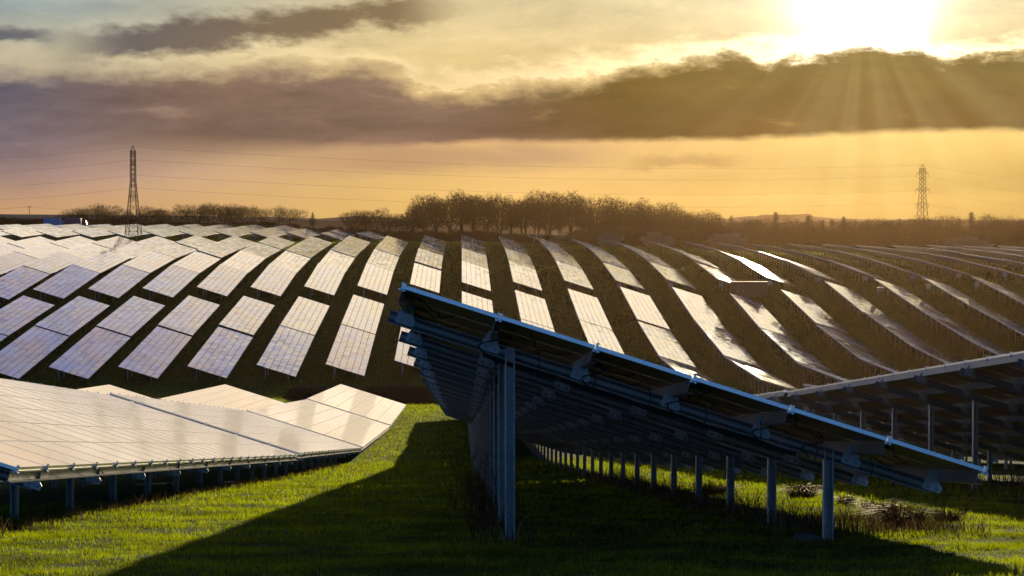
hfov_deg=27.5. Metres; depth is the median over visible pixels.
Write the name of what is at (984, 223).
winter tree
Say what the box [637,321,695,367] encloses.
solar table
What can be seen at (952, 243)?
blackthorn
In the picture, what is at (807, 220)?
winter tree
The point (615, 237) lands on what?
blackthorn
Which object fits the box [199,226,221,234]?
solar table
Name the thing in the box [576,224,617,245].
shrub
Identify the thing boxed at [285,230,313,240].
solar table
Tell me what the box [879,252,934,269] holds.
solar table
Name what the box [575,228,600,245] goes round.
shrub
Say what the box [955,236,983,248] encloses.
blackthorn
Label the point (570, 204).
winter tree
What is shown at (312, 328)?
solar table
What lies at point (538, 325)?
solar table
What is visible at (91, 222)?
shrub
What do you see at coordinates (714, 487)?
grass tussock
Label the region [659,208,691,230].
winter tree
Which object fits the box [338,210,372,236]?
winter tree
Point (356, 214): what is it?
winter tree
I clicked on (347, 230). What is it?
shrub
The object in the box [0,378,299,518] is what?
solar table
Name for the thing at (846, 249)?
solar table
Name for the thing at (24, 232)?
solar table
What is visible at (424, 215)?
winter tree
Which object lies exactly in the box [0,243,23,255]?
solar table
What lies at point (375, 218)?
winter tree
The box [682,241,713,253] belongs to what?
solar table
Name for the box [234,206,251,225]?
winter tree
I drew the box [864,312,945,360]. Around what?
solar table
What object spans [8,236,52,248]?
solar table
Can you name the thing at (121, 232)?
solar table
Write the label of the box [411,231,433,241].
shrub
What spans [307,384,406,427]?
solar table
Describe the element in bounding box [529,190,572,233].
winter tree
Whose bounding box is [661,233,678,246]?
shrub
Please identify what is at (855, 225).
winter tree
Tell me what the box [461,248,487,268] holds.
solar table
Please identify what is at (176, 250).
solar table
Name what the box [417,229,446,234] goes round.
shrub
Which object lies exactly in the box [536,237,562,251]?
solar table
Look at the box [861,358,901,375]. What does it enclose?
solar table
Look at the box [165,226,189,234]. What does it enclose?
solar table
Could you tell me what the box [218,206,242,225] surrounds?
winter tree
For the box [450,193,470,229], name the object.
winter tree
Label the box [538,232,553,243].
shrub
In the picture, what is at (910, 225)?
winter tree
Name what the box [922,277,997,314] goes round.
solar table
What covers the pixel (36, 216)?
hills
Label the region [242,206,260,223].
winter tree
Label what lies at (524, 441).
solar table
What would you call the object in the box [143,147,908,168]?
power line
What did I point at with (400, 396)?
shrub
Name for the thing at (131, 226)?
solar table
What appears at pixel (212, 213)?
winter tree
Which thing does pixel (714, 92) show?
sky
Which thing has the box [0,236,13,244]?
solar table
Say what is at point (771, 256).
solar table
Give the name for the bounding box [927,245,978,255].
solar table
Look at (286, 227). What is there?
solar table
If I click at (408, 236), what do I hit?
shrub
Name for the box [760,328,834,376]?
solar table
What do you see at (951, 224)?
winter tree
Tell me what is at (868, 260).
solar table
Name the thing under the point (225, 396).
solar table
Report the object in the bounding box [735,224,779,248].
shrub
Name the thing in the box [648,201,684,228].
winter tree
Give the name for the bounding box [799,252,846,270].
solar table
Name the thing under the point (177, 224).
shrub
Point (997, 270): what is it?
solar table
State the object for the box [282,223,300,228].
shrub
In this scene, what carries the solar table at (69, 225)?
on the ground at (128, 488)
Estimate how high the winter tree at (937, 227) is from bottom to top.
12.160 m
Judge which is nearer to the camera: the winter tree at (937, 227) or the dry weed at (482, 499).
the dry weed at (482, 499)
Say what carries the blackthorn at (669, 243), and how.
on the ground at (128, 488)
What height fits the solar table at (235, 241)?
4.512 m
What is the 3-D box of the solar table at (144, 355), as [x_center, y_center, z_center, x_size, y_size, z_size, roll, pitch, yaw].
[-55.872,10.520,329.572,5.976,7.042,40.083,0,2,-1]
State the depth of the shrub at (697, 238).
634.78 m
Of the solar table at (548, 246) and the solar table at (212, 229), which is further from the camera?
the solar table at (212, 229)
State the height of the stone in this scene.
0.145 m
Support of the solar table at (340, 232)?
on the ground at (128, 488)
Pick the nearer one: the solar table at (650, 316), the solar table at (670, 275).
the solar table at (650, 316)
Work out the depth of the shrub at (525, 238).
638.65 m
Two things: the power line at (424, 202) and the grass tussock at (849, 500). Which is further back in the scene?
the power line at (424, 202)
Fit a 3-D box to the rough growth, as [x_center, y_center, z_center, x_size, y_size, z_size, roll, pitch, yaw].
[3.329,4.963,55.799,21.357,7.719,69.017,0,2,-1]
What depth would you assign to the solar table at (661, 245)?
540.57 m
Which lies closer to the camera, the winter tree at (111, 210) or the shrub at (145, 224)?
the shrub at (145, 224)
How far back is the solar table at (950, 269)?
443.86 m
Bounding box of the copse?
[758,213,812,221]
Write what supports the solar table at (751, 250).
on the ground at (128, 488)
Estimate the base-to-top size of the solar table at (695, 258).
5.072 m
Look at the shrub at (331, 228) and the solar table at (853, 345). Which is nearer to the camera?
the solar table at (853, 345)
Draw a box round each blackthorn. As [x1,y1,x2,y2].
[548,236,565,244]
[596,231,623,246]
[640,232,670,247]
[660,235,675,247]
[705,231,736,249]
[716,231,746,249]
[937,238,965,247]
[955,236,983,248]
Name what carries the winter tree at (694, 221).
on the ground at (128, 488)
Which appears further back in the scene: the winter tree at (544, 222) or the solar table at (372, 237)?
the winter tree at (544, 222)
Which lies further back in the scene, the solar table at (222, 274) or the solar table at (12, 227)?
the solar table at (12, 227)
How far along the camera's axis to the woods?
1538.40 m
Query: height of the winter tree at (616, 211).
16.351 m
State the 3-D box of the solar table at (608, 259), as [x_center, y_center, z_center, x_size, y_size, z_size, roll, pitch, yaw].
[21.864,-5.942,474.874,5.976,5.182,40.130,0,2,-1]
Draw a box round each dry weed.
[441,448,492,512]
[462,453,498,530]
[467,481,517,518]
[736,471,752,486]
[886,480,913,508]
[925,482,959,519]
[930,488,973,529]
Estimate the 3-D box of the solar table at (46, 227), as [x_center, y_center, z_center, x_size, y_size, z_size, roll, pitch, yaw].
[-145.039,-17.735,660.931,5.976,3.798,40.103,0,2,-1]
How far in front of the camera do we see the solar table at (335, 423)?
118.47 m
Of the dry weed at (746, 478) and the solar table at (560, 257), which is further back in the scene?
the solar table at (560, 257)
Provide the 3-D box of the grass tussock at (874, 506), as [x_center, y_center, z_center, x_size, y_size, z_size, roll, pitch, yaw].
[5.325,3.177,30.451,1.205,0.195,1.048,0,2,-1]
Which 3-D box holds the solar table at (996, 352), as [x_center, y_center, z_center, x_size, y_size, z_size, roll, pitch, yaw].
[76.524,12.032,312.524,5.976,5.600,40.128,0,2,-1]
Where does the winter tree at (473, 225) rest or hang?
on the ground at (128, 488)
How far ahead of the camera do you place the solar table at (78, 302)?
367.34 m
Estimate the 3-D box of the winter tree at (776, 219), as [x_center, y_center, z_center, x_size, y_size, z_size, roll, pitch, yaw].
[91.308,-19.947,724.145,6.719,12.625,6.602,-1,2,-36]
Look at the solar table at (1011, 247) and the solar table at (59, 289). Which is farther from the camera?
the solar table at (1011, 247)
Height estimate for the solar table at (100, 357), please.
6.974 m
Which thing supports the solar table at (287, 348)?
on the ground at (128, 488)
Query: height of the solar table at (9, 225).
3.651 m
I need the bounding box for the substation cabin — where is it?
[730,281,768,297]
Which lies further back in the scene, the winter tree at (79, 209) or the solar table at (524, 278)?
the winter tree at (79, 209)
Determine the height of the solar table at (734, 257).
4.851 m
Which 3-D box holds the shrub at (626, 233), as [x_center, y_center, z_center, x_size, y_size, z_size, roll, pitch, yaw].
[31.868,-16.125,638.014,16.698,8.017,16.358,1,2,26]
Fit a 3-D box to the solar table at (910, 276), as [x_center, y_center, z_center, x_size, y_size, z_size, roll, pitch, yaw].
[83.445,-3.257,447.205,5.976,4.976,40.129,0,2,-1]
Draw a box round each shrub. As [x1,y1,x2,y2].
[0,215,11,224]
[0,217,12,224]
[8,217,41,224]
[9,216,26,220]
[29,217,42,223]
[83,218,103,226]
[95,218,121,225]
[115,217,133,224]
[115,218,144,224]
[141,222,155,225]
[155,219,172,223]
[162,220,182,225]
[172,220,187,227]
[231,221,252,226]
[251,220,269,227]
[279,383,326,402]
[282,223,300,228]
[308,385,332,392]
[311,226,327,235]
[321,225,343,230]
[341,228,353,233]
[352,228,369,237]
[360,387,389,398]
[363,385,399,398]
[377,384,401,397]
[385,229,405,239]
[386,388,422,403]
[399,232,409,240]
[400,384,430,403]
[405,230,426,240]
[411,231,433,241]
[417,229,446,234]
[417,387,436,403]
[435,231,461,241]
[444,230,469,241]
[465,232,481,240]
[468,228,488,240]
[478,230,500,241]
[487,233,501,241]
[502,230,523,242]
[517,232,538,243]
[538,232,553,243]
[558,231,582,245]
[565,228,593,245]
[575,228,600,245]
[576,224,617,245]
[587,223,640,246]
[625,230,649,246]
[626,221,668,245]
[631,225,674,246]
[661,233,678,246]
[664,227,692,247]
[674,231,712,248]
[681,223,724,247]
[691,225,735,247]
[728,227,762,248]
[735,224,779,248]
[777,229,810,248]
[801,225,846,249]
[802,229,827,247]
[838,232,870,248]
[872,227,904,248]
[893,224,942,248]
[975,232,1013,247]
[996,223,1023,246]
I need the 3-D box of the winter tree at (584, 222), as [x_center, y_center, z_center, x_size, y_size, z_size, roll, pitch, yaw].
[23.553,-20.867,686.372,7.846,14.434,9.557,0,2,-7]
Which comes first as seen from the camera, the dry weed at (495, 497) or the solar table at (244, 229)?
the dry weed at (495, 497)
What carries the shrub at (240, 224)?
on the ground at (128, 488)
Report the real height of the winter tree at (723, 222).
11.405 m
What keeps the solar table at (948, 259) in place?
on the ground at (128, 488)
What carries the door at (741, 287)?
in the substation cabin
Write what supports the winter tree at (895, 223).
on the ground at (128, 488)
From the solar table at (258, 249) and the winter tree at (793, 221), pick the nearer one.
the solar table at (258, 249)
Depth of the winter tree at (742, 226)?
701.73 m
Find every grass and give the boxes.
[0,390,1023,575]
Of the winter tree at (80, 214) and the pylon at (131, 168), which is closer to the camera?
the pylon at (131, 168)
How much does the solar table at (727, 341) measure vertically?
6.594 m
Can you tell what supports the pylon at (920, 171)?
on the ground at (128, 488)
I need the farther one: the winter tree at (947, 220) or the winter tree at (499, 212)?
the winter tree at (947, 220)
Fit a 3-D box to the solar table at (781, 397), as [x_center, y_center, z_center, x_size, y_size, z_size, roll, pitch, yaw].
[10.403,6.024,82.054,6.019,7.359,40.107,0,2,-1]
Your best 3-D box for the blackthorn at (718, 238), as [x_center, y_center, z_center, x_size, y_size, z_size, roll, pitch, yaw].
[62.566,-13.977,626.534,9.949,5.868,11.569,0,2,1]
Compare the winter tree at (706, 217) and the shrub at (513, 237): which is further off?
the winter tree at (706, 217)
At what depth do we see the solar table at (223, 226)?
700.41 m
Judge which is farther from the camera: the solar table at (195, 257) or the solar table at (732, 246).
the solar table at (732, 246)
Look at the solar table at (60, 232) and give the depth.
617.11 m
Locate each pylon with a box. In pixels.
[124,146,142,240]
[916,164,929,222]
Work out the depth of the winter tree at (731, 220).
719.41 m
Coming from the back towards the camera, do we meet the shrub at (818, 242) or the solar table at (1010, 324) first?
the shrub at (818, 242)
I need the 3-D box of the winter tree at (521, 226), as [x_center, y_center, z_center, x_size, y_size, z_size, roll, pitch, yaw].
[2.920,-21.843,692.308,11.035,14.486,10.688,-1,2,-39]
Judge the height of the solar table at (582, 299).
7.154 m
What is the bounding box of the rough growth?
[0,459,1023,547]
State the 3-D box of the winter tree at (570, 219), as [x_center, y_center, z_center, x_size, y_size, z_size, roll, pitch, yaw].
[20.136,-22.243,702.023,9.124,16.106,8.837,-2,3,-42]
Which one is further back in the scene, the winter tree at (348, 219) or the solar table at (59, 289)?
the winter tree at (348, 219)
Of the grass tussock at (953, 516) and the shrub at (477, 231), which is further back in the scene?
the shrub at (477, 231)
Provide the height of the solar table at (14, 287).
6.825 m
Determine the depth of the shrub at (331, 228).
685.52 m
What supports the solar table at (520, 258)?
on the ground at (128, 488)
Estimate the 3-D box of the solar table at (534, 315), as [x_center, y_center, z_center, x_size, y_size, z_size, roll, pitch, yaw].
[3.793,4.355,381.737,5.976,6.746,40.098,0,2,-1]
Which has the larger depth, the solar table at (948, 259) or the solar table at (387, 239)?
the solar table at (387, 239)
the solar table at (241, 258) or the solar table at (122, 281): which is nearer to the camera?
the solar table at (122, 281)
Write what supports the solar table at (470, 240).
on the ground at (128, 488)
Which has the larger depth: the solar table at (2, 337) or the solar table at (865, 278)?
the solar table at (865, 278)
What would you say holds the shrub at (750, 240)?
on the ground at (128, 488)
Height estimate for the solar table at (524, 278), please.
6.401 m
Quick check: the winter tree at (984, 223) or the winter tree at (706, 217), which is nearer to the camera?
the winter tree at (706, 217)
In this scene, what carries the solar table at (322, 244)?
on the ground at (128, 488)
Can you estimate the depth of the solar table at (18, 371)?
328.76 m
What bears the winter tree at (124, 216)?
on the ground at (128, 488)
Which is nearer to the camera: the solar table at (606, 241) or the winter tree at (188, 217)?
the solar table at (606, 241)
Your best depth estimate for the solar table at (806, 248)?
570.84 m
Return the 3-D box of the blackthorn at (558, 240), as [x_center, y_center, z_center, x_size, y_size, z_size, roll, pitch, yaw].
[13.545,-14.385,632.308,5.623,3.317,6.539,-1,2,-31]
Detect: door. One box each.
[734,285,738,294]
[739,285,743,295]
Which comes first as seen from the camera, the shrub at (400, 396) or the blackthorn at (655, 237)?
the shrub at (400, 396)
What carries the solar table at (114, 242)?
on the ground at (128, 488)
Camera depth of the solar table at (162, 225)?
701.50 m
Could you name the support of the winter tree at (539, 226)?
on the ground at (128, 488)
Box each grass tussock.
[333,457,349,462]
[684,481,743,494]
[777,484,838,498]
[834,495,863,503]
[851,499,906,512]
[860,501,938,525]
[928,508,977,522]
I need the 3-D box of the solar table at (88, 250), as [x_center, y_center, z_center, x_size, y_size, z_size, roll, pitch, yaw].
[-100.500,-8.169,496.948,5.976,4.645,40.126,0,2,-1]
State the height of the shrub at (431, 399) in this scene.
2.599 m
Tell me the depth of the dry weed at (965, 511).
24.86 m
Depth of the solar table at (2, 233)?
629.29 m
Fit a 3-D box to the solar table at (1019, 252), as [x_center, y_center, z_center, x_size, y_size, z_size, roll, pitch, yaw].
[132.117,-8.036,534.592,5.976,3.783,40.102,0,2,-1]
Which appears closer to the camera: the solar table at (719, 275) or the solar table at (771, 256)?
the solar table at (719, 275)
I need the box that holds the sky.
[0,0,1023,219]
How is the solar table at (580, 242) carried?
on the ground at (128, 488)
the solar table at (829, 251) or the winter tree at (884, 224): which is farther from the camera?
the winter tree at (884, 224)
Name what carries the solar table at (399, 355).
on the ground at (128, 488)
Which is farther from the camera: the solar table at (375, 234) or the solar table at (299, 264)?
the solar table at (375, 234)
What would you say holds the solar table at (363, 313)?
on the ground at (128, 488)
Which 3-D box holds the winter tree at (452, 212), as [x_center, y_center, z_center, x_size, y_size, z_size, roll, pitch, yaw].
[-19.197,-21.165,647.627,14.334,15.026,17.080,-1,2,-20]
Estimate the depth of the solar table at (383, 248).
506.42 m
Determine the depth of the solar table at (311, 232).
660.66 m
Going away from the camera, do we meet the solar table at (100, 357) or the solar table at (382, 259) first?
the solar table at (100, 357)
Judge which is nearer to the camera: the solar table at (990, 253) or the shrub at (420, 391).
the shrub at (420, 391)
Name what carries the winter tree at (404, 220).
on the ground at (128, 488)
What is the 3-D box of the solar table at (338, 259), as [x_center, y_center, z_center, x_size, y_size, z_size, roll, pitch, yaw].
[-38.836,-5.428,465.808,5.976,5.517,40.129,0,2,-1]
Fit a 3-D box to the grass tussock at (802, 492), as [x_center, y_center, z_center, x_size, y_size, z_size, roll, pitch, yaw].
[5.273,3.685,37.738,1.550,0.251,1.347,-2,3,-45]
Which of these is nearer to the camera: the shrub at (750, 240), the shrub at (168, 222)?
the shrub at (750, 240)
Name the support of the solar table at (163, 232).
on the ground at (128, 488)
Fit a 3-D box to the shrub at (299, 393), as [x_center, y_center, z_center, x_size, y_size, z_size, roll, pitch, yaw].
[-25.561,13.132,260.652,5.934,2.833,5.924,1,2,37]
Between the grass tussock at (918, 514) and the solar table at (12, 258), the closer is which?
the grass tussock at (918, 514)
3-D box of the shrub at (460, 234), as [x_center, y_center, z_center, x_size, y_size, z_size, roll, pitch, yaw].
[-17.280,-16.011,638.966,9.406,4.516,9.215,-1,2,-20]
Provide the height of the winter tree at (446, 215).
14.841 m
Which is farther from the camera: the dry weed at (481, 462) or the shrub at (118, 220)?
the shrub at (118, 220)
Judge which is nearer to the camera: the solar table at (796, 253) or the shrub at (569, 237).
the solar table at (796, 253)
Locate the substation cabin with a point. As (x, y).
(750, 288)
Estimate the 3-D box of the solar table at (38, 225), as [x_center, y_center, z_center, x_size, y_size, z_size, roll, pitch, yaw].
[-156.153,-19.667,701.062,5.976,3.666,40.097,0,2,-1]
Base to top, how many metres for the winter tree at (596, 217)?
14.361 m
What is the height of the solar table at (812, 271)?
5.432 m
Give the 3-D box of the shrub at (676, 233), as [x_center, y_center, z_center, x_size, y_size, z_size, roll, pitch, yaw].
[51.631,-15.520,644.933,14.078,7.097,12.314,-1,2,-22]
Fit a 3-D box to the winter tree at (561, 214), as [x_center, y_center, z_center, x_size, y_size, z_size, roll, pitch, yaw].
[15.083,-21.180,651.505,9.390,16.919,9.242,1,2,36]
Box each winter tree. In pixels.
[59,209,91,219]
[62,206,85,217]
[74,207,99,220]
[86,202,106,219]
[94,204,121,219]
[98,208,133,219]
[120,211,133,219]
[132,207,165,221]
[137,205,163,221]
[149,209,171,220]
[155,210,178,220]
[171,207,197,221]
[172,204,203,223]
[188,202,212,222]
[196,202,221,221]
[203,206,244,222]
[209,203,251,222]
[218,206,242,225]
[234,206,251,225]
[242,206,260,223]
[249,206,272,225]
[269,205,286,225]
[280,207,308,225]
[309,212,315,226]
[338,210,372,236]
[344,209,385,230]
[358,208,396,232]
[375,214,406,232]
[391,210,424,233]
[398,213,429,231]
[405,202,424,230]
[406,194,438,232]
[410,202,435,229]
[419,198,445,230]
[425,193,448,230]
[429,198,475,231]
[437,198,454,231]
[444,189,484,230]
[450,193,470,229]
[462,194,485,231]
[463,194,485,231]
[468,193,504,241]
[470,193,532,233]
[474,202,492,230]
[487,196,504,233]
[499,195,526,234]
[506,202,531,233]
[511,194,542,232]
[521,189,553,233]
[524,201,546,234]
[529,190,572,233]
[533,199,558,233]
[549,194,576,235]
[550,199,569,235]
[553,190,586,244]
[563,200,583,230]
[565,196,595,230]
[574,195,612,229]
[574,205,594,231]
[582,204,608,228]
[593,195,618,227]
[604,197,631,226]
[617,202,657,226]
[622,204,675,230]
[623,197,659,225]
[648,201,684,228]
[649,207,678,228]
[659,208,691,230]
[680,210,706,247]
[694,210,721,228]
[710,216,726,229]
[726,215,735,226]
[731,216,762,227]
[746,217,764,226]
[755,218,778,229]
[771,212,779,229]
[774,218,817,230]
[774,220,810,230]
[798,219,824,228]
[803,216,814,227]
[817,220,826,230]
[828,218,879,231]
[837,218,867,229]
[861,218,892,228]
[872,218,896,230]
[875,218,905,229]
[896,218,936,231]
[901,215,950,231]
[905,219,937,227]
[929,213,977,229]
[942,221,956,229]
[955,218,963,230]
[966,212,976,231]
[972,222,989,230]
[977,213,1002,231]
[990,215,1023,230]
[990,220,1023,230]
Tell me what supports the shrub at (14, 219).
on the ground at (128, 488)
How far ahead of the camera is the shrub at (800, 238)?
672.23 m
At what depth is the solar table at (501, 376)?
23.67 m
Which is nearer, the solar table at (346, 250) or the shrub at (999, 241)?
the solar table at (346, 250)
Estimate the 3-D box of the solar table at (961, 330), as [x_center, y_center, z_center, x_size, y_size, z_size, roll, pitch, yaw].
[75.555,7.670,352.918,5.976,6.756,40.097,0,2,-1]
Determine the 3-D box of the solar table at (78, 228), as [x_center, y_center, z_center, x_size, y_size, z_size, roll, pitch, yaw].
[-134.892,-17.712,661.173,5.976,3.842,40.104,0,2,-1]
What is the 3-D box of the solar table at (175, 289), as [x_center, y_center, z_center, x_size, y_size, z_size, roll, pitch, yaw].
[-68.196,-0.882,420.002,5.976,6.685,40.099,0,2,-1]
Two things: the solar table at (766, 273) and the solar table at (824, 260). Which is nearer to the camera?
the solar table at (766, 273)
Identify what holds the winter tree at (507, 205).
on the ground at (128, 488)
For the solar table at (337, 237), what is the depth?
614.98 m
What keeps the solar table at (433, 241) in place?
on the ground at (128, 488)
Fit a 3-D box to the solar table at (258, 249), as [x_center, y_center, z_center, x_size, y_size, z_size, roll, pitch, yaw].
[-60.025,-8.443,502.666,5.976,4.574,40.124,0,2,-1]
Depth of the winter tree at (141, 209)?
812.74 m
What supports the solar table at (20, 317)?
on the ground at (128, 488)
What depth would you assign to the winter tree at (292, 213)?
758.89 m
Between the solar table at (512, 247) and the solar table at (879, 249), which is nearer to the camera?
the solar table at (512, 247)
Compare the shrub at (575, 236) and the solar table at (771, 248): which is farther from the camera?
the shrub at (575, 236)
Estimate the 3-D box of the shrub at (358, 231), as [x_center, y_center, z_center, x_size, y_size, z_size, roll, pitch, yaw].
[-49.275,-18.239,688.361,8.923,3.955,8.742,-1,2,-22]
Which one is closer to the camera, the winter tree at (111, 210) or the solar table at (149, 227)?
the solar table at (149, 227)
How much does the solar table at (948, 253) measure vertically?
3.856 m
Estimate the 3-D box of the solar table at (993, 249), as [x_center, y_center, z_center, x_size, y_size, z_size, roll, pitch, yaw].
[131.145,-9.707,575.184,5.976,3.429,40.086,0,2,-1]
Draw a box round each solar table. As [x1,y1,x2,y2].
[0,224,19,226]
[0,225,31,229]
[0,229,11,235]
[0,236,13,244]
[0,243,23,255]
[0,252,36,274]
[0,266,49,302]
[0,295,54,336]
[0,326,68,379]
[0,334,6,341]
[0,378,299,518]
[1,227,42,238]
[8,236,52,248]
[14,243,66,258]
[23,251,83,274]
[25,224,54,226]
[32,226,60,235]
[33,265,99,298]
[35,296,109,336]
[37,228,79,238]
[49,327,130,380]
[50,236,94,248]
[56,224,83,227]
[62,243,109,258]
[66,226,92,235]
[72,228,113,237]
[73,250,130,273]
[78,385,153,401]
[87,224,112,227]
[88,265,149,300]
[92,236,135,250]
[97,296,164,336]
[99,225,124,235]
[107,243,152,259]
[108,228,148,236]
[109,392,362,477]
[118,326,191,380]
[119,224,142,227]
[122,251,175,273]
[132,225,155,233]
[134,236,174,248]
[142,265,198,299]
[143,227,181,237]
[150,224,173,227]
[151,243,196,258]
[158,295,219,335]
[160,384,283,413]
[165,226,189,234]
[172,251,220,273]
[175,235,214,248]
[179,227,214,238]
[181,224,204,228]
[187,326,252,380]
[196,242,239,257]
[197,264,247,299]
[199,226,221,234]
[212,224,233,228]
[214,228,247,239]
[219,236,255,249]
[219,296,274,335]
[222,250,265,272]
[233,226,255,235]
[242,242,280,258]
[246,224,264,229]
[247,399,390,457]
[250,229,280,239]
[250,264,296,298]
[256,325,313,379]
[259,236,293,249]
[265,227,287,236]
[270,251,310,272]
[275,225,296,230]
[280,296,329,335]
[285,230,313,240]
[286,242,321,257]
[298,228,321,236]
[300,236,331,249]
[304,263,344,297]
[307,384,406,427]
[319,250,354,272]
[320,231,346,240]
[325,324,374,378]
[330,229,353,238]
[330,242,362,257]
[341,295,383,336]
[342,236,369,249]
[356,232,380,241]
[357,263,393,296]
[364,231,385,239]
[367,249,398,272]
[375,241,403,257]
[382,236,407,248]
[387,281,988,540]
[394,327,417,374]
[409,262,440,292]
[414,248,442,269]
[419,242,443,255]
[421,235,445,247]
[435,400,626,475]
[461,241,485,254]
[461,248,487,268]
[461,261,490,293]
[462,235,483,246]
[462,291,492,312]
[469,423,542,460]
[499,236,522,247]
[502,241,528,255]
[505,248,534,268]
[509,261,541,290]
[515,290,553,328]
[521,319,554,331]
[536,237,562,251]
[541,242,570,255]
[548,249,581,268]
[555,261,593,289]
[567,289,611,329]
[573,239,602,249]
[579,320,623,353]
[581,243,614,256]
[591,249,628,271]
[596,238,617,244]
[602,262,644,289]
[620,287,669,332]
[621,244,652,259]
[634,250,674,269]
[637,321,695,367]
[646,240,680,252]
[649,262,695,290]
[659,356,714,382]
[672,287,727,332]
[677,250,721,271]
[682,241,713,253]
[695,320,759,369]
[696,262,735,290]
[698,244,735,260]
[717,243,753,254]
[718,250,765,269]
[724,356,796,393]
[730,293,792,337]
[736,246,775,260]
[740,261,795,286]
[752,244,790,254]
[753,389,980,476]
[758,251,797,268]
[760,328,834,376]
[774,247,815,259]
[781,290,848,333]
[785,259,842,283]
[787,243,830,254]
[787,351,1023,489]
[797,363,849,385]
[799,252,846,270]
[803,384,815,387]
[811,246,856,260]
[816,324,896,369]
[821,244,864,255]
[824,281,892,324]
[829,260,889,284]
[839,251,895,269]
[848,247,899,261]
[856,245,902,254]
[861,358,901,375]
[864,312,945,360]
[872,259,937,283]
[874,278,948,321]
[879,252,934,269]
[885,248,938,261]
[891,245,941,254]
[913,346,957,366]
[916,259,984,281]
[918,252,974,269]
[919,309,1007,354]
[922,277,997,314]
[923,247,972,259]
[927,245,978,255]
[957,259,1023,280]
[959,253,1022,268]
[961,248,1019,259]
[963,246,1018,254]
[965,457,1011,468]
[971,306,1023,346]
[972,276,1023,312]
[974,342,1007,357]
[999,246,1023,250]
[999,248,1023,255]
[1000,252,1023,261]
[1002,259,1023,271]
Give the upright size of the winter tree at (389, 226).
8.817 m
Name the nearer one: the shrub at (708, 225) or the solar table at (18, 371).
the solar table at (18, 371)
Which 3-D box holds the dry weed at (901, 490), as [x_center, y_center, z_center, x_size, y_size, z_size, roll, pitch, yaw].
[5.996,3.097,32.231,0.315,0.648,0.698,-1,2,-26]
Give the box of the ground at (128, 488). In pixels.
[0,228,1023,575]
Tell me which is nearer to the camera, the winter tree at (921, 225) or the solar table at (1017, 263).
the solar table at (1017, 263)
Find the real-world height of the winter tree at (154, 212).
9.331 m
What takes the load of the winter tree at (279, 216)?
on the ground at (128, 488)
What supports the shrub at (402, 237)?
on the ground at (128, 488)
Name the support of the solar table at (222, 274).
on the ground at (128, 488)
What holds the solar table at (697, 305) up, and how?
on the ground at (128, 488)
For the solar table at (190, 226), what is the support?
on the ground at (128, 488)
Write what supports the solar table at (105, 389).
on the ground at (128, 488)
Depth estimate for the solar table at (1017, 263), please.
467.14 m
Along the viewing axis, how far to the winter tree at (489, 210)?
651.11 m
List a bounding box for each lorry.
[43,218,63,225]
[64,218,87,225]
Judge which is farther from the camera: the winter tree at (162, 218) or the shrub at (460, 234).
the winter tree at (162, 218)
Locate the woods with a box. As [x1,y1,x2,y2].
[89,218,1023,233]
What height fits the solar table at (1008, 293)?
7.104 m
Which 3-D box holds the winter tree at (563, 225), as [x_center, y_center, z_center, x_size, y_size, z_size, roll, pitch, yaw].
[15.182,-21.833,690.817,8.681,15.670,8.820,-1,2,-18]
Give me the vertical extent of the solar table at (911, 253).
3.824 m
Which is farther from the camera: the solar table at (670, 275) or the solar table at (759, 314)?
the solar table at (670, 275)
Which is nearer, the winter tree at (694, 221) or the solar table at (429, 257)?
the solar table at (429, 257)
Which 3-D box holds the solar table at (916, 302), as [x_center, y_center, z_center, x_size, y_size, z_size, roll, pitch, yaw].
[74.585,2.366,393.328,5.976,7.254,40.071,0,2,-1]
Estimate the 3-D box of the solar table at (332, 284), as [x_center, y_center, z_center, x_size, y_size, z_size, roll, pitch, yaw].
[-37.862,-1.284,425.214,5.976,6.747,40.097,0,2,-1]
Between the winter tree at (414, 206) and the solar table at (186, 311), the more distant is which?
the winter tree at (414, 206)
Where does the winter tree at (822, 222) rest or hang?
on the ground at (128, 488)
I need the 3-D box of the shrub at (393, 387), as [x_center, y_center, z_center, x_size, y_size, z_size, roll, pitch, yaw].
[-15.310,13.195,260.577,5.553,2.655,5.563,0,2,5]
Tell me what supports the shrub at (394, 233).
on the ground at (128, 488)
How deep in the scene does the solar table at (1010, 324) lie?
361.95 m
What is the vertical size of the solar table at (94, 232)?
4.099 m
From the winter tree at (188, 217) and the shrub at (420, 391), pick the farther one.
the winter tree at (188, 217)
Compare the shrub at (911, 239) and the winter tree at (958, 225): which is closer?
the shrub at (911, 239)
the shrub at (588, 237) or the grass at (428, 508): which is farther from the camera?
the shrub at (588, 237)
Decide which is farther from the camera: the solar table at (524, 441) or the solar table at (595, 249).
the solar table at (595, 249)
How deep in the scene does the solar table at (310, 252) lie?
501.77 m
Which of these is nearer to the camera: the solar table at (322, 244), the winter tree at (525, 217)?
the solar table at (322, 244)
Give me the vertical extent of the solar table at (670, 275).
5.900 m
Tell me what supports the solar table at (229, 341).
on the ground at (128, 488)
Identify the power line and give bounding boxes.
[141,175,922,194]
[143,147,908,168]
[143,188,903,206]
[145,160,907,179]
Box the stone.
[793,532,822,542]
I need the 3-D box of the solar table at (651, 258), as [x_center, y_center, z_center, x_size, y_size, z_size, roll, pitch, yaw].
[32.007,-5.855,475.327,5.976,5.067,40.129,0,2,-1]
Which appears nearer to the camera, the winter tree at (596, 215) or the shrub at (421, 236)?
the shrub at (421, 236)
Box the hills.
[0,214,1023,221]
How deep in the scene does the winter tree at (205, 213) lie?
806.95 m
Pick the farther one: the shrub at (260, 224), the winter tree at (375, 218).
the shrub at (260, 224)

